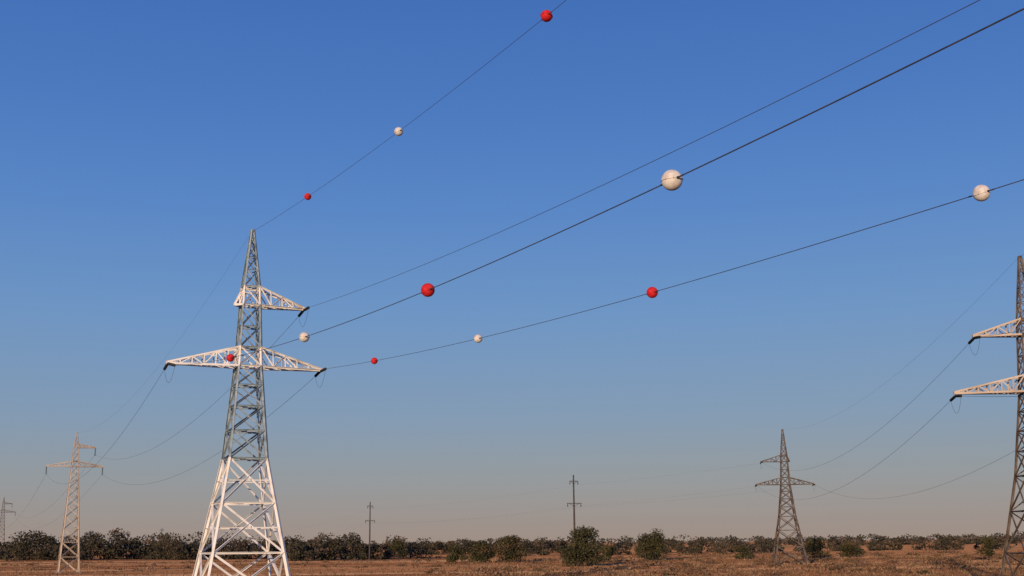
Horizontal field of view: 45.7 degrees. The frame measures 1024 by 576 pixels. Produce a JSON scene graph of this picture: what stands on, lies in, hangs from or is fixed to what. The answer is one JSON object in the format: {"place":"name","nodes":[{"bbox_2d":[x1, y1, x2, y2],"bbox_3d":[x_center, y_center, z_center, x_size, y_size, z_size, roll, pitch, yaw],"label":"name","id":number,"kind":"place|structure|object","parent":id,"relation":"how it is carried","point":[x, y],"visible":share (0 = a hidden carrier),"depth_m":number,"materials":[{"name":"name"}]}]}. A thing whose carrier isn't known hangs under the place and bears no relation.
{"place":"outdoors","nodes":[
{"label":"outdoors","id":0,"kind":"place"},
{"bbox_2d":[0,540,1023,575],"bbox_3d":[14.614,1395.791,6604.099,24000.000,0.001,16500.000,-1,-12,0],"label":"ground","id":1,"kind":"structure","parent":0,"point":[968,548],"depth_m":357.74,"materials":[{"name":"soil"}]},
{"bbox_2d":[0,497,15,542],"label":"lattice transmission tower","id":2,"kind":"structure","parent":1,"relation":"on","point":[1,521],"depth_m":786.22,"materials":[{"name":"metal"}]},
{"bbox_2d":[46,432,102,573],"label":"lattice transmission tower","id":3,"kind":"structure","parent":1,"relation":"on","point":[62,542],"depth_m":300.52,"materials":[{"name":"metal"}]},
{"bbox_2d":[163,229,326,575],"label":"lattice transmission tower","id":4,"kind":"structure","parent":1,"relation":"on","point":[235,366],"depth_m":120.07,"materials":[{"name":"white metal"}]},
{"bbox_2d":[52,370,163,483],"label":"power line conductor","id":5,"kind":"object","parent":4,"relation":"attached to","point":[123,431],"visible":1,"depth_m":147.89,"materials":[{"name":"metal"}]},
{"bbox_2d":[96,317,297,458],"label":"power line conductor","id":6,"kind":"object","parent":4,"relation":"attached to","point":[217,400],"visible":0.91,"depth_m":162.85,"materials":[{"name":"metal"}]},
{"bbox_2d":[123,379,311,484],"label":"power line conductor","id":7,"kind":"object","parent":4,"relation":"attached to","point":[220,451],"visible":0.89,"depth_m":172.86,"materials":[{"name":"metal"}]},
{"bbox_2d":[254,0,565,230],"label":"overhead ground wire","id":8,"kind":"object","parent":4,"relation":"attached to","point":[422,113],"visible":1,"depth_m":76.37,"materials":[{"name":"metal"}]},
{"bbox_2d":[304,193,310,199],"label":"aerial marker ball","id":9,"kind":"object","parent":8,"relation":"attached to","point":[307,196],"visible":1,"depth_m":103.59,"materials":[{"name":"red plastic"}]},
{"bbox_2d":[394,127,402,135],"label":"aerial marker ball","id":10,"kind":"object","parent":8,"relation":"attached to","point":[398,131],"visible":1,"depth_m":81.78,"materials":[{"name":"white plastic"}]},
{"bbox_2d":[540,10,552,21],"bbox_3d":[1.741,-13.712,61.195,0.636,0.599,1.068,-2,-12,6],"label":"aerial marker ball","id":11,"kind":"object","parent":8,"relation":"attached to","point":[546,15],"visible":1,"depth_m":60.98,"materials":[{"name":"red plastic"}]},
{"bbox_2d":[186,8,1023,364],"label":"power line conductor","id":12,"kind":"object","parent":4,"relation":"attached to","point":[716,158],"visible":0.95,"depth_m":30.96,"materials":[{"name":"metal"}]},
{"bbox_2d":[226,354,233,361],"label":"aerial marker ball","id":13,"kind":"object","parent":12,"relation":"attached to","point":[229,358],"visible":1,"depth_m":91.22,"materials":[{"name":"red plastic"}]},
{"bbox_2d":[299,332,309,341],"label":"aerial marker ball","id":14,"kind":"object","parent":12,"relation":"attached to","point":[304,337],"visible":1,"depth_m":71.20,"materials":[{"name":"white plastic"}]},
{"bbox_2d":[421,283,434,296],"bbox_3d":[-3.635,0.089,52.407,0.599,0.599,1.087,-1,-12,2],"label":"aerial marker ball","id":15,"kind":"object","parent":12,"relation":"attached to","point":[426,291],"visible":0.94,"depth_m":52.20,"materials":[{"name":"red plastic"}]},
{"bbox_2d":[660,170,683,190],"bbox_3d":[4.532,-3.057,34.409,1.066,0.598,0.643,-9,-15,35],"label":"aerial marker ball","id":16,"kind":"object","parent":12,"relation":"attached to","point":[671,180],"visible":1,"depth_m":34.19,"materials":[{"name":"white plastic"}]},
{"bbox_2d":[311,0,979,306],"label":"power line conductor","id":17,"kind":"object","parent":4,"relation":"attached to","point":[708,134],"visible":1,"depth_m":54.53,"materials":[{"name":"metal"}]},
{"bbox_2d":[326,179,1023,368],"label":"power line conductor","id":18,"kind":"object","parent":4,"relation":"attached to","point":[724,271],"visible":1,"depth_m":56.31,"materials":[{"name":"metal"}]},
{"bbox_2d":[371,357,377,363],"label":"aerial marker ball","id":19,"kind":"object","parent":18,"relation":"attached to","point":[373,360],"visible":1,"depth_m":107.42,"materials":[{"name":"red plastic"}]},
{"bbox_2d":[474,334,481,342],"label":"aerial marker ball","id":20,"kind":"object","parent":18,"relation":"attached to","point":[477,338],"visible":1,"depth_m":85.62,"materials":[{"name":"white plastic"}]},
{"bbox_2d":[646,287,657,297],"bbox_3d":[7.407,0.235,64.144,1.086,0.598,0.598,-9,-15,36],"label":"aerial marker ball","id":21,"kind":"object","parent":18,"relation":"attached to","point":[651,293],"visible":1,"depth_m":63.93,"materials":[{"name":"red plastic"}]},
{"bbox_2d":[968,185,994,200],"bbox_3d":[16.798,-3.399,43.450,1.076,0.599,0.620,-9,-15,36],"label":"aerial marker ball","id":22,"kind":"object","parent":18,"relation":"attached to","point":[980,192],"visible":1,"depth_m":43.24,"materials":[{"name":"white plastic"}]},
{"bbox_2d":[365,502,374,559],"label":"concrete utility pole","id":23,"kind":"object","parent":1,"relation":"on","point":[369,520],"visible":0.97,"depth_m":486.89,"materials":[{"name":"grey concrete"}]},
{"bbox_2d":[388,539,407,559],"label":"bush","id":24,"kind":"object","parent":1,"relation":"on","point":[397,545],"visible":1,"depth_m":488.19,"materials":[{"name":"green plant"}]},
{"bbox_2d":[446,543,467,562],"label":"bush","id":25,"kind":"object","parent":1,"relation":"on","point":[453,556],"visible":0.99,"depth_m":403.30,"materials":[{"name":"green plant"}]},
{"bbox_2d":[466,540,494,561],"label":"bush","id":26,"kind":"object","parent":1,"relation":"on","point":[477,553],"visible":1,"depth_m":395.68,"materials":[{"name":"green plant"}]},
{"bbox_2d":[491,534,527,561],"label":"tree","id":27,"kind":"object","parent":1,"relation":"on","point":[506,541],"visible":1,"depth_m":398.48,"materials":[{"name":"green plant"}]},
{"bbox_2d":[0,528,1023,560],"bbox_3d":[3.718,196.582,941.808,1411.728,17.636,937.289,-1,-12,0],"label":"distant tree row","id":28,"kind":"object","parent":1,"relation":"on","point":[165,546],"visible":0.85,"depth_m":613.52,"materials":[{"name":"green plant"}]},
{"bbox_2d":[3,535,1023,549],"bbox_3d":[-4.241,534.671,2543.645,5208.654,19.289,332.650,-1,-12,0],"label":"horizon woodland","id":29,"kind":"object","parent":1,"relation":"on","point":[933,538],"visible":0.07,"depth_m":2563.50,"materials":[{"name":"green plant"}]},
{"bbox_2d":[567,475,581,562],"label":"concrete utility pole","id":30,"kind":"object","parent":1,"relation":"on","point":[573,503],"visible":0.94,"depth_m":345.43,"materials":[{"name":"grey concrete"}]},
{"bbox_2d":[559,525,605,566],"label":"tree","id":31,"kind":"object","parent":1,"relation":"on","point":[584,552],"visible":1,"depth_m":312.63,"materials":[{"name":"green plant"}]},
{"bbox_2d":[596,545,617,561],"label":"bush","id":32,"kind":"object","parent":1,"relation":"on","point":[611,549],"visible":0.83,"depth_m":389.10,"materials":[{"name":"green plant"}]},
{"bbox_2d":[633,528,666,559],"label":"tree","id":33,"kind":"object","parent":1,"relation":"on","point":[652,541],"visible":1,"depth_m":406.14,"materials":[{"name":"green plant"}]},
{"bbox_2d":[730,545,755,558],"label":"bush","id":34,"kind":"object","parent":1,"relation":"on","point":[740,549],"visible":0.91,"depth_m":408.55,"materials":[{"name":"green plant"}]},
{"bbox_2d":[755,429,814,564],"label":"lattice transmission tower","id":35,"kind":"structure","parent":1,"relation":"on","point":[780,517],"depth_m":308.70,"materials":[{"name":"metal"}]},
{"bbox_2d":[760,401,949,499],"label":"power line conductor","id":36,"kind":"object","parent":35,"relation":"attached to","point":[884,459],"visible":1,"depth_m":152.31,"materials":[{"name":"metal"}]},
{"bbox_2d":[765,350,962,470],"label":"power line conductor","id":37,"kind":"object","parent":35,"relation":"attached to","point":[897,414],"visible":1,"depth_m":148.18,"materials":[{"name":"metal"}]},
{"bbox_2d":[810,259,1016,425],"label":"overhead ground wire","id":38,"kind":"object","parent":35,"relation":"attached to","point":[938,337],"visible":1,"depth_m":155.40,"materials":[{"name":"metal"}]},
{"bbox_2d":[824,446,1022,498],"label":"power line conductor","id":39,"kind":"object","parent":35,"relation":"attached to","point":[942,484],"visible":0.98,"depth_m":177.18,"materials":[{"name":"metal"}]},
{"bbox_2d":[798,535,830,557],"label":"bush","id":40,"kind":"object","parent":1,"relation":"on","point":[817,544],"visible":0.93,"depth_m":418.52,"materials":[{"name":"green plant"}]},
{"bbox_2d":[838,541,865,557],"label":"bush","id":41,"kind":"object","parent":1,"relation":"on","point":[846,549],"visible":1,"depth_m":427.88,"materials":[{"name":"green plant"}]},
{"bbox_2d":[976,535,995,559],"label":"bush","id":42,"kind":"object","parent":1,"relation":"on","point":[988,543],"visible":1,"depth_m":340.53,"materials":[{"name":"green plant"}]},
{"bbox_2d":[949,256,1023,575],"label":"lattice transmission tower","id":43,"kind":"structure","parent":1,"relation":"on","point":[1018,321],"depth_m":120.77,"materials":[{"name":"metal"}]},
{"bbox_2d":[973,396,1022,396],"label":"power line conductor","id":44,"kind":"object","parent":43,"relation":"attached to","point":[997,396],"visible":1,"depth_m":107.25,"materials":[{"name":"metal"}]},
{"bbox_2d":[0,0,1023,546],"label":"sky","id":45,"kind":"structure","parent":0,"point":[143,143],"materials":[{"name":"blue"}]}
]}

